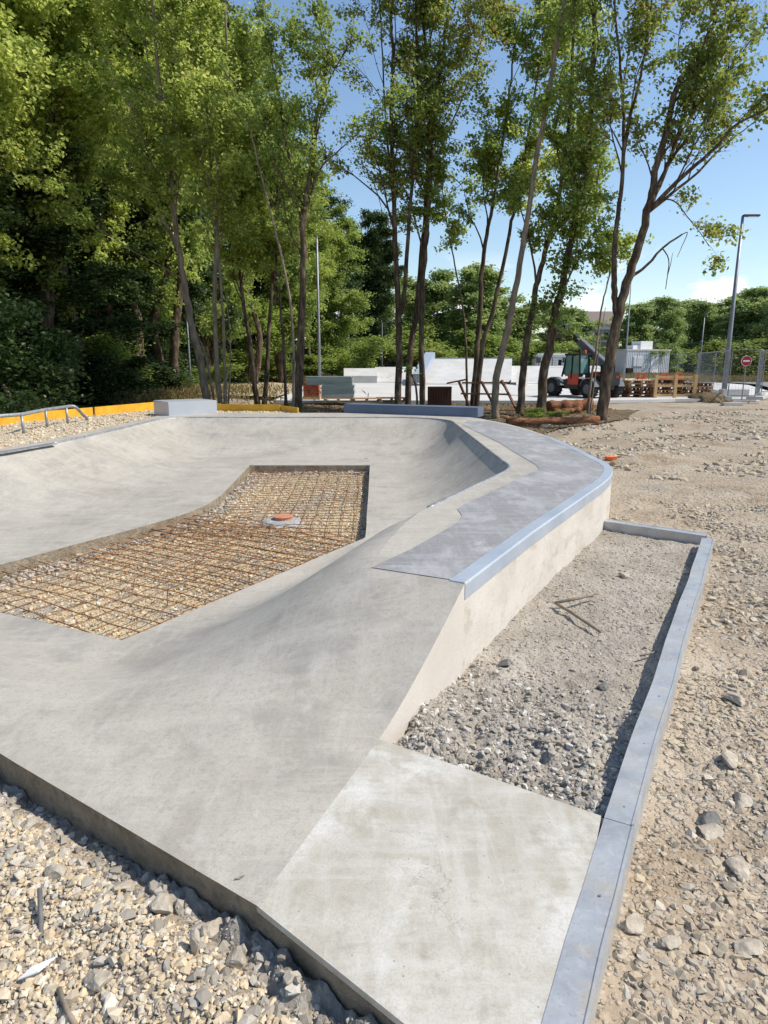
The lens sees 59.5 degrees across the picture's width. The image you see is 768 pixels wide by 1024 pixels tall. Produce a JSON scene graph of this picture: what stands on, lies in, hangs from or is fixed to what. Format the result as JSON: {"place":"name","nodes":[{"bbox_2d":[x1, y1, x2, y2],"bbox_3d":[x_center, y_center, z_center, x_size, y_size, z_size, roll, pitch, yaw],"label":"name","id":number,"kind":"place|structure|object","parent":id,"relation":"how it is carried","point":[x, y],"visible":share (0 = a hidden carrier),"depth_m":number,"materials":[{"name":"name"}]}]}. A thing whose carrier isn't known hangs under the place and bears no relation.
{"place":"outdoors","nodes":[
{"label":"outdoors","id":0,"kind":"place"},
{"bbox_2d":[63,399,153,406],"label":"forest floor","id":1,"kind":"structure","parent":0,"point":[91,405],"depth_m":23.76,"materials":[{"name":"brown soil"}]},
{"bbox_2d":[0,122,78,390],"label":"tree","id":2,"kind":"object","parent":1,"relation":"on","point":[9,209],"visible":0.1,"depth_m":20.14,"materials":[{"name":"green plant"}]},
{"bbox_2d":[0,0,93,298],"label":"tree","id":3,"kind":"object","parent":1,"relation":"on","point":[22,55],"visible":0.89,"depth_m":19.25,"materials":[{"name":"green plant"}]},
{"bbox_2d":[1,0,144,409],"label":"tree","id":4,"kind":"object","parent":1,"relation":"on","point":[80,105],"visible":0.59,"depth_m":21.78,"materials":[{"name":"green plant"}]},
{"bbox_2d":[0,131,180,387],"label":"tree","id":5,"kind":"object","parent":1,"relation":"on","point":[37,241],"visible":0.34,"depth_m":22.62,"materials":[{"name":"green plant"}]},
{"bbox_2d":[18,113,184,388],"bbox_3d":[-12.154,-10.021,27.105,6.792,11.100,6.654,1,13,4],"label":"tree","id":6,"kind":"object","parent":1,"relation":"on","point":[140,288],"visible":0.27,"depth_m":26.87,"materials":[{"name":"green plant"}]},
{"bbox_2d":[43,8,176,355],"bbox_3d":[-11.092,-14.866,26.183,7.913,21.027,7.633,-5,13,-20],"label":"tree","id":7,"kind":"object","parent":1,"relation":"on","point":[111,245],"visible":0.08,"depth_m":26.62,"materials":[{"name":"green plant"}]},
{"bbox_2d":[81,329,155,402],"bbox_3d":[-10.967,-5.805,27.293,3.721,3.425,5.905,-2,13,-10],"label":"bush","id":8,"kind":"object","parent":1,"relation":"on","point":[109,343],"visible":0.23,"depth_m":25.36,"materials":[{"name":"green plant"}]},
{"bbox_2d":[55,176,193,366],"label":"tree","id":9,"kind":"object","parent":1,"relation":"on","point":[138,218],"visible":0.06,"depth_m":30.16,"materials":[{"name":"green plant"}]},
{"bbox_2d":[108,0,236,396],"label":"tree","id":10,"kind":"object","parent":1,"relation":"on","point":[170,259],"visible":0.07,"depth_m":28.94,"materials":[{"name":"green plant"}]},
{"bbox_2d":[0,409,299,448],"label":"gravel","id":11,"kind":"structure","parent":0,"point":[34,435],"depth_m":11.86,"materials":[{"name":"beige gravel"}]},
{"bbox_2d":[0,405,88,432],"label":"grind rail","id":12,"kind":"object","parent":11,"relation":"on","point":[44,410],"visible":0.94,"depth_m":11.74,"materials":[{"name":"metal"}]},
{"bbox_2d":[3,407,92,424],"bbox_3d":[-6.609,-1.908,13.331,0.032,0.200,2.217,5,13,20],"label":"formwork board","id":13,"kind":"object","parent":11,"relation":"on","point":[55,414],"visible":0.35,"depth_m":13.32,"materials":[{"name":"yellow wood"}]},
{"bbox_2d":[94,402,153,415],"bbox_3d":[-5.839,-2.373,15.410,0.030,0.200,2.206,4,13,19],"label":"formwork board","id":14,"kind":"object","parent":11,"relation":"on","point":[112,409],"visible":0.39,"depth_m":15.20,"materials":[{"name":"yellow wood"}]},
{"bbox_2d":[153,399,216,415],"bbox_3d":[-4.308,-2.273,14.574,1.082,0.300,0.850,-10,16,-37],"label":"grind box","id":15,"kind":"object","parent":11,"relation":"on","point":[175,407],"visible":0.89,"depth_m":14.26,"materials":[{"name":"grey concrete"}]},
{"bbox_2d":[217,404,279,411],"bbox_3d":[-3.193,-2.416,15.669,1.594,0.190,0.030,2,13,7],"label":"formwork board","id":16,"kind":"object","parent":11,"relation":"on","point":[249,407],"visible":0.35,"depth_m":15.64,"materials":[{"name":"yellow wood"}]},
{"bbox_2d":[192,380,291,396],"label":"path","id":17,"kind":"structure","parent":0,"point":[277,393],"depth_m":38.95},
{"bbox_2d":[97,52,231,353],"bbox_3d":[-11.429,-16.906,32.572,7.854,22.218,8.329,-11,16,-39],"label":"tree","id":18,"kind":"object","parent":17,"relation":"on","point":[194,245],"visible":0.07,"depth_m":32.33,"materials":[{"name":"green plant"}]},
{"bbox_2d":[130,187,243,380],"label":"tree","id":19,"kind":"object","parent":17,"relation":"on","point":[195,288],"visible":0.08,"depth_m":35.79,"materials":[{"name":"green plant"}]},
{"bbox_2d":[179,2,263,382],"bbox_3d":[-10.859,-18.670,38.430,8.639,23.106,9.162,0,13,2],"label":"tree","id":20,"kind":"object","parent":17,"relation":"on","point":[231,294],"visible":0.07,"depth_m":39.11,"materials":[{"name":"green plant"}]},
{"bbox_2d":[222,28,291,383],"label":"tree","id":21,"kind":"object","parent":17,"relation":"on","point":[256,311],"visible":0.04,"depth_m":44.06,"materials":[{"name":"green plant"}]},
{"bbox_2d":[0,372,767,1023],"bbox_3d":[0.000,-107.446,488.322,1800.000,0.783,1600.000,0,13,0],"label":"ground","id":22,"kind":"structure","parent":0,"point":[708,654],"depth_m":2.61,"materials":[{"name":"beige gravel"}]},
{"bbox_2d":[0,286,93,413],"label":"bush","id":23,"kind":"object","parent":22,"relation":"on","point":[19,373],"visible":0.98,"depth_m":18.04,"materials":[{"name":"green plant"}]},
{"bbox_2d":[4,326,90,410],"bbox_3d":[-10.957,-4.043,19.784,4.121,2.902,5.509,10,16,37],"label":"bush","id":24,"kind":"object","parent":22,"relation":"on","point":[60,333],"visible":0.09,"depth_m":20.12,"materials":[{"name":"green plant"}]},
{"bbox_2d":[68,347,168,408],"bbox_3d":[-10.218,-4.773,23.882,5.008,2.487,3.746,-2,13,-10],"label":"bush","id":25,"kind":"object","parent":22,"relation":"on","point":[102,390],"visible":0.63,"depth_m":23.55,"materials":[{"name":"green plant"}]},
{"bbox_2d":[0,809,301,1023],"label":"loose gravel","id":26,"kind":"structure","parent":22,"relation":"on","point":[181,964],"depth_m":1.83,"materials":[{"name":"beige gravel"}]},
{"bbox_2d":[83,969,112,991],"bbox_3d":[-0.758,1.238,1.780,0.072,0.043,0.060,7,15,30],"label":"rock","id":27,"kind":"object","parent":26,"relation":"on","point":[96,980],"visible":1,"depth_m":1.77,"materials":[{"name":"white stone"}]},
{"bbox_2d":[0,0,305,399],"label":"tree","id":28,"kind":"object","parent":22,"relation":"on","point":[144,173],"visible":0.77,"depth_m":20.68,"materials":[{"name":"green plant"}]},
{"bbox_2d":[139,355,198,399],"bbox_3d":[-10.315,-5.870,29.618,4.496,2.073,6.009,-3,13,-15],"label":"bush","id":29,"kind":"object","parent":22,"relation":"on","point":[165,372],"visible":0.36,"depth_m":29.35,"materials":[{"name":"green plant"}]},
{"bbox_2d":[0,785,369,1023],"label":"concrete crumbs","id":30,"kind":"object","parent":22,"relation":"on","point":[262,963],"visible":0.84,"depth_m":1.95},
{"bbox_2d":[0,472,370,638],"bbox_3d":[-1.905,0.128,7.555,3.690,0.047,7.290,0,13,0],"label":"pit gravel","id":31,"kind":"structure","parent":22,"relation":"on","point":[145,624],"depth_m":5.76,"materials":[{"name":"beige gravel"}]},
{"bbox_2d":[0,470,368,588],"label":"pit rubble","id":32,"kind":"object","parent":31,"relation":"on","point":[218,508],"visible":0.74,"depth_m":7.16,"materials":[{"name":"gravel"}]},
{"bbox_2d":[0,511,357,635],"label":"rebar mesh","id":33,"kind":"object","parent":32,"relation":"on","point":[161,571],"visible":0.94,"depth_m":5.62,"materials":[{"name":"brown metal"}]},
{"bbox_2d":[69,517,352,590],"bbox_3d":[-1.572,0.347,6.258,2.186,0.070,1.748,7,14,29],"label":"rebar mesh","id":34,"kind":"object","parent":32,"relation":"on","point":[212,549],"visible":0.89,"depth_m":6.20,"materials":[{"name":"brown metal"}]},
{"bbox_2d":[163,469,366,538],"bbox_3d":[-1.260,-0.207,8.842,2.102,0.073,4.320,0,13,0],"label":"rebar mesh","id":35,"kind":"object","parent":32,"relation":"on","point":[335,498],"visible":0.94,"depth_m":8.45,"materials":[{"name":"brown metal"}]},
{"bbox_2d":[125,0,299,403],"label":"tree","id":36,"kind":"object","parent":22,"relation":"on","point":[220,189],"visible":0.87,"depth_m":19.87,"materials":[{"name":"green plant"}]},
{"bbox_2d":[195,94,299,403],"bbox_3d":[-4.658,-8.805,23.327,3.380,10.480,4.418,-4,13,-18],"label":"tree","id":37,"kind":"object","parent":22,"relation":"on","point":[234,274],"visible":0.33,"depth_m":22.89,"materials":[{"name":"green plant"}]},
{"bbox_2d":[221,345,275,382],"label":"bush","id":38,"kind":"object","parent":22,"relation":"on","point":[242,376],"visible":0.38,"depth_m":46.82,"materials":[{"name":"green plant"}]},
{"bbox_2d":[226,96,335,382],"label":"tree","id":39,"kind":"object","parent":22,"relation":"on","point":[276,331],"visible":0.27,"depth_m":47.35,"materials":[{"name":"green plant"}]},
{"bbox_2d":[269,354,338,383],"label":"bush","id":40,"kind":"object","parent":22,"relation":"on","point":[312,368],"visible":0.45,"depth_m":53.90,"materials":[{"name":"green plant"}]},
{"bbox_2d":[0,413,612,1023],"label":"concrete bowl","id":41,"kind":"object","parent":22,"relation":"on","point":[202,759],"visible":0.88,"depth_m":2.92,"materials":[{"name":"concrete"}]},
{"bbox_2d":[344,403,483,417],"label":"steel kerb","id":42,"kind":"structure","parent":41,"relation":"on","point":[435,410],"depth_m":14.14,"materials":[{"name":"metal"}]},
{"bbox_2d":[297,180,346,381],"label":"tree","id":43,"kind":"object","parent":22,"relation":"on","point":[328,262],"visible":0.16,"depth_m":52.79,"materials":[{"name":"green plant"}]},
{"bbox_2d":[295,187,381,364],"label":"tree","id":44,"kind":"object","parent":22,"relation":"on","point":[349,284],"visible":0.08,"depth_m":61.19,"materials":[{"name":"green plant"}]},
{"bbox_2d":[310,326,407,375],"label":"bush","id":45,"kind":"object","parent":22,"relation":"on","point":[344,356],"visible":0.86,"depth_m":55.92,"materials":[{"name":"green plant"}]},
{"bbox_2d":[338,211,390,367],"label":"tree","id":46,"kind":"object","parent":22,"relation":"on","point":[364,223],"visible":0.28,"depth_m":67.78,"materials":[{"name":"green plant"}]},
{"bbox_2d":[344,334,406,367],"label":"bush","id":47,"kind":"object","parent":22,"relation":"on","point":[391,351],"visible":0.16,"depth_m":64.82,"materials":[{"name":"green plant"}]},
{"bbox_2d":[350,208,408,366],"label":"tree","id":48,"kind":"object","parent":22,"relation":"on","point":[381,277],"visible":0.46,"depth_m":68.85,"materials":[{"name":"green plant"}]},
{"bbox_2d":[367,335,456,366],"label":"bush","id":49,"kind":"object","parent":22,"relation":"on","point":[439,353],"visible":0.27,"depth_m":65.53,"materials":[{"name":"green plant"}]},
{"bbox_2d":[391,275,449,342],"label":"tree","id":50,"kind":"object","parent":22,"relation":"on","point":[408,314],"visible":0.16,"depth_m":79.75,"materials":[{"name":"green plant"}]},
{"bbox_2d":[79,371,767,404],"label":"dry grass","id":51,"kind":"structure","parent":22,"relation":"on","point":[167,393],"depth_m":29.20,"materials":[{"name":"beige plant"}]},
{"bbox_2d":[411,267,464,341],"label":"tree","id":52,"kind":"object","parent":22,"relation":"on","point":[443,275],"visible":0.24,"depth_m":80.57,"materials":[{"name":"green plant"}]},
{"bbox_2d":[387,323,499,365],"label":"bush","id":53,"kind":"object","parent":22,"relation":"on","point":[406,334],"visible":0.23,"depth_m":70.69,"materials":[{"name":"green plant"}]},
{"bbox_2d":[394,326,514,357],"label":"bush","id":54,"kind":"object","parent":22,"relation":"on","point":[492,342],"visible":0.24,"depth_m":71.60,"materials":[{"name":"green plant"}]},
{"bbox_2d":[426,261,531,357],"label":"tree","id":55,"kind":"object","parent":22,"relation":"on","point":[469,283],"visible":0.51,"depth_m":75.32,"materials":[{"name":"green plant"}]},
{"bbox_2d":[491,285,528,355],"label":"tree","id":56,"kind":"object","parent":22,"relation":"on","point":[504,303],"visible":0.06,"depth_m":79.73,"materials":[{"name":"green plant"}]},
{"bbox_2d":[472,335,591,365],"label":"bush","id":57,"kind":"object","parent":22,"relation":"on","point":[541,346],"visible":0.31,"depth_m":72.99,"materials":[{"name":"green plant"}]},
{"bbox_2d":[505,301,565,365],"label":"tree","id":58,"kind":"object","parent":22,"relation":"on","point":[519,332],"visible":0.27,"depth_m":82.37,"materials":[{"name":"green plant"}]},
{"bbox_2d":[393,529,699,835],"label":"planter soil","id":59,"kind":"structure","parent":22,"relation":"on","point":[611,658],"depth_m":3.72,"materials":[{"name":"grey gravel"}]},
{"bbox_2d":[398,530,698,799],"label":"planter pebbles","id":60,"kind":"object","parent":59,"relation":"on","point":[495,768],"visible":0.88,"depth_m":3.82,"materials":[{"name":"gravel"}]},
{"bbox_2d":[506,416,599,425],"bbox_3d":[4.377,-2.342,17.454,2.386,0.316,0.302,1,13,3],"label":"log","id":61,"kind":"object","parent":22,"relation":"on","point":[545,420],"visible":0.67,"depth_m":17.36,"materials":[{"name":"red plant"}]},
{"bbox_2d":[534,306,595,355],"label":"tree","id":62,"kind":"object","parent":22,"relation":"on","point":[573,310],"visible":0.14,"depth_m":87.72,"materials":[{"name":"green plant"}]},
{"bbox_2d":[541,519,713,1023],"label":"steel edging","id":63,"kind":"object","parent":22,"relation":"on","point":[578,979],"visible":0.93,"depth_m":2.22,"materials":[{"name":"metal"}]},
{"bbox_2d":[535,408,767,481],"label":"rubble","id":64,"kind":"object","parent":22,"relation":"on","point":[749,431],"visible":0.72,"depth_m":13.91,"materials":[{"name":"gravel"}]},
{"bbox_2d":[609,487,767,680],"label":"track stones","id":65,"kind":"object","parent":22,"relation":"on","point":[736,562],"visible":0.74,"depth_m":5.22,"materials":[{"name":"beige gravel"}]},
{"bbox_2d":[620,672,767,1023],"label":"dirt stones","id":66,"kind":"object","parent":22,"relation":"on","point":[730,985],"visible":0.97,"depth_m":2.18,"materials":[{"name":"beige gravel"}]},
{"bbox_2d":[686,337,726,372],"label":"bush","id":67,"kind":"object","parent":22,"relation":"on","point":[713,344],"visible":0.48,"depth_m":69.98,"materials":[{"name":"green plant"}]},
{"bbox_2d":[703,335,767,375],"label":"bush","id":68,"kind":"object","parent":22,"relation":"on","point":[735,370],"visible":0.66,"depth_m":55.29,"materials":[{"name":"green plant"}]},
{"bbox_2d":[28,0,767,347],"label":"sky","id":69,"kind":"structure","parent":0,"point":[736,184],"materials":[{"name":"blue"}]},
{"bbox_2d":[269,403,637,433],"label":"shaded ground","id":70,"kind":"structure","parent":0,"point":[618,415],"depth_m":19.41,"materials":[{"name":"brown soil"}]},
{"bbox_2d":[180,31,294,406],"bbox_3d":[-3.884,-7.213,17.977,2.539,9.804,1.429,-5,14,-23],"label":"tree","id":71,"kind":"object","parent":70,"relation":"on","point":[217,62],"visible":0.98,"depth_m":16.99,"materials":[{"name":"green plant"}]},
{"bbox_2d":[223,90,309,405],"bbox_3d":[-3.662,-8.443,22.640,2.608,10.044,2.962,4,13,16],"label":"tree","id":72,"kind":"object","parent":70,"relation":"on","point":[269,260],"visible":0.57,"depth_m":21.96,"materials":[{"name":"green plant"}]},
{"bbox_2d":[234,63,332,403],"bbox_3d":[-3.630,-9.525,23.662,3.314,11.751,4.771,-6,14,-26],"label":"tree","id":73,"kind":"object","parent":70,"relation":"on","point":[312,229],"visible":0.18,"depth_m":23.23,"materials":[{"name":"green plant"}]},
{"bbox_2d":[215,0,428,412],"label":"tree","id":74,"kind":"object","parent":70,"relation":"on","point":[252,111],"visible":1,"depth_m":17.47,"materials":[{"name":"green plant"}]},
{"bbox_2d":[322,398,352,401],"bbox_3d":[-1.762,-4.325,25.880,1.200,0.136,0.840,-1,13,-3],"label":"pallet","id":75,"kind":"object","parent":70,"relation":"on","point":[337,400],"visible":0.84,"depth_m":25.54,"materials":[{"name":"brown wood"}]},
{"bbox_2d":[320,385,354,398],"bbox_3d":[-1.768,-4.648,25.957,1.286,0.508,0.960,0,13,0],"label":"sheet stack","id":76,"kind":"object","parent":75,"relation":"on","point":[338,391],"visible":0.98,"depth_m":25.52,"materials":[{"name":"metal"}]},
{"bbox_2d":[305,376,353,384],"bbox_3d":[-2.089,-5.082,25.968,1.819,0.306,0.964,0,13,0],"label":"sheet stack","id":77,"kind":"object","parent":76,"relation":"on","point":[329,380],"visible":1,"depth_m":25.53,"materials":[{"name":"metal"}]},
{"bbox_2d":[277,0,471,403],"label":"tree","id":78,"kind":"object","parent":70,"relation":"on","point":[412,114],"visible":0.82,"depth_m":19.74,"materials":[{"name":"green plant"}]},
{"bbox_2d":[353,0,467,404],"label":"tree","id":79,"kind":"object","parent":70,"relation":"on","point":[422,193],"visible":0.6,"depth_m":20.25,"materials":[{"name":"green plant"}]},
{"bbox_2d":[427,386,451,405],"bbox_3d":[2.008,-4.137,24.275,0.865,0.779,0.105,0,13,0],"label":"rusty plate","id":80,"kind":"object","parent":70,"relation":"on","point":[439,395],"visible":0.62,"depth_m":24.27,"materials":[{"name":"brown metal"}]},
{"bbox_2d":[420,153,470,405],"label":"tree","id":81,"kind":"object","parent":70,"relation":"on","point":[454,230],"visible":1,"depth_m":20.36,"materials":[{"name":"green plant"}]},
{"bbox_2d":[382,0,530,404],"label":"tree","id":82,"kind":"object","parent":70,"relation":"on","point":[461,41],"visible":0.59,"depth_m":19.43,"materials":[{"name":"green plant"}]},
{"bbox_2d":[433,0,562,405],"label":"tree","id":83,"kind":"object","parent":70,"relation":"on","point":[504,110],"visible":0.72,"depth_m":20.65,"materials":[{"name":"green plant"}]},
{"bbox_2d":[491,0,591,418],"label":"tree","id":84,"kind":"object","parent":70,"relation":"on","point":[544,103],"visible":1,"depth_m":17.37,"materials":[{"name":"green plant"}]},
{"bbox_2d":[459,0,650,405],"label":"tree","id":85,"kind":"object","parent":70,"relation":"on","point":[549,159],"visible":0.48,"depth_m":20.32,"materials":[{"name":"green plant"}]},
{"bbox_2d":[487,0,625,413],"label":"tree","id":86,"kind":"object","parent":70,"relation":"on","point":[555,210],"visible":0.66,"depth_m":18.59,"materials":[{"name":"green plant"}]},
{"bbox_2d":[524,0,636,413],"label":"tree","id":87,"kind":"object","parent":70,"relation":"on","point":[594,153],"visible":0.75,"depth_m":18.36,"materials":[{"name":"green plant"}]},
{"bbox_2d":[578,220,655,413],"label":"tree","id":88,"kind":"object","parent":70,"relation":"on","point":[599,253],"visible":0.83,"depth_m":18.66,"materials":[{"name":"green plant"}]},
{"bbox_2d":[561,0,767,422],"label":"tree","id":89,"kind":"object","parent":70,"relation":"on","point":[722,84],"visible":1,"depth_m":16.24,"materials":[{"name":"green plant"}]},
{"bbox_2d":[273,378,767,403],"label":"pavement","id":90,"kind":"structure","parent":0,"point":[388,390],"depth_m":30.47,"materials":[{"name":"concrete"}]},
{"bbox_2d":[304,203,376,361],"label":"tree","id":91,"kind":"object","parent":90,"relation":"on","point":[335,284],"visible":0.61,"depth_m":56.31,"materials":[{"name":"green plant"}]},
{"bbox_2d":[344,368,376,382],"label":"concrete block","id":92,"kind":"structure","parent":90,"relation":"on","point":[364,375],"depth_m":49.33,"materials":[{"name":"white concrete"}]},
{"bbox_2d":[419,358,511,383],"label":"skate ramp","id":93,"kind":"structure","parent":90,"relation":"on","point":[443,370],"depth_m":50.09,"materials":[{"name":"concrete"}]},
{"bbox_2d":[541,324,624,397],"bbox_3d":[8.373,-6.652,29.456,1.935,3.161,4.240,-7,14,-27],"label":"telehandler","id":94,"kind":"object","parent":90,"relation":"on","point":[575,370],"visible":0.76,"depth_m":28.60,"materials":[{"name":"metal"}]},
{"bbox_2d":[653,375,697,397],"bbox_3d":[12.328,-5.321,28.445,1.785,0.960,0.140,0,13,0],"label":"timber frame","id":95,"kind":"object","parent":90,"relation":"on","point":[674,386],"visible":0.89,"depth_m":28.41,"materials":[{"name":"brown wood"}]},
{"bbox_2d":[721,214,760,388],"bbox_3d":[15.745,-9.000,29.753,0.826,7.770,0.222,0,13,0],"label":"street lamp","id":96,"kind":"object","parent":90,"relation":"on","point":[730,328],"visible":0.88,"depth_m":29.64,"materials":[{"name":"metal"}]},
{"bbox_2d":[511,366,599,383],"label":"concrete wall","id":97,"kind":"structure","parent":0,"point":[533,372],"depth_m":52.34,"materials":[{"name":"white concrete"}]},
{"bbox_2d":[668,369,767,386],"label":"car park","id":98,"kind":"structure","parent":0,"point":[764,383],"depth_m":48.11,"materials":[{"name":"grey asphalt"}]},
{"bbox_2d":[562,309,608,364],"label":"tree","id":99,"kind":"object","parent":98,"relation":"on","point":[583,317],"visible":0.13,"depth_m":100.27,"materials":[{"name":"green plant"}]},
{"bbox_2d":[607,301,658,348],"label":"tree","id":100,"kind":"object","parent":98,"relation":"on","point":[640,314],"visible":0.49,"depth_m":83.55,"materials":[{"name":"green plant"}]},
{"bbox_2d":[598,297,685,355],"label":"tree","id":101,"kind":"object","parent":98,"relation":"on","point":[654,320],"visible":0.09,"depth_m":111.75,"materials":[{"name":"green plant"}]},
{"bbox_2d":[615,341,671,373],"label":"site container","id":102,"kind":"object","parent":98,"relation":"on","point":[635,348],"visible":0.62,"depth_m":65.29,"materials":[{"name":"metal"}]},
{"bbox_2d":[643,295,690,372],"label":"tree","id":103,"kind":"object","parent":98,"relation":"on","point":[671,335],"visible":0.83,"depth_m":78.59,"materials":[{"name":"green plant"}]},
{"bbox_2d":[677,300,728,351],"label":"tree","id":104,"kind":"object","parent":98,"relation":"on","point":[698,310],"visible":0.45,"depth_m":94.08,"materials":[{"name":"green plant"}]},
{"bbox_2d":[696,300,756,340],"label":"tree","id":105,"kind":"object","parent":98,"relation":"on","point":[742,320],"visible":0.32,"depth_m":89.54,"materials":[{"name":"green plant"}]},
{"bbox_2d":[717,285,767,344],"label":"tree","id":106,"kind":"object","parent":98,"relation":"on","point":[758,296],"visible":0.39,"depth_m":86.22,"materials":[{"name":"green plant"}]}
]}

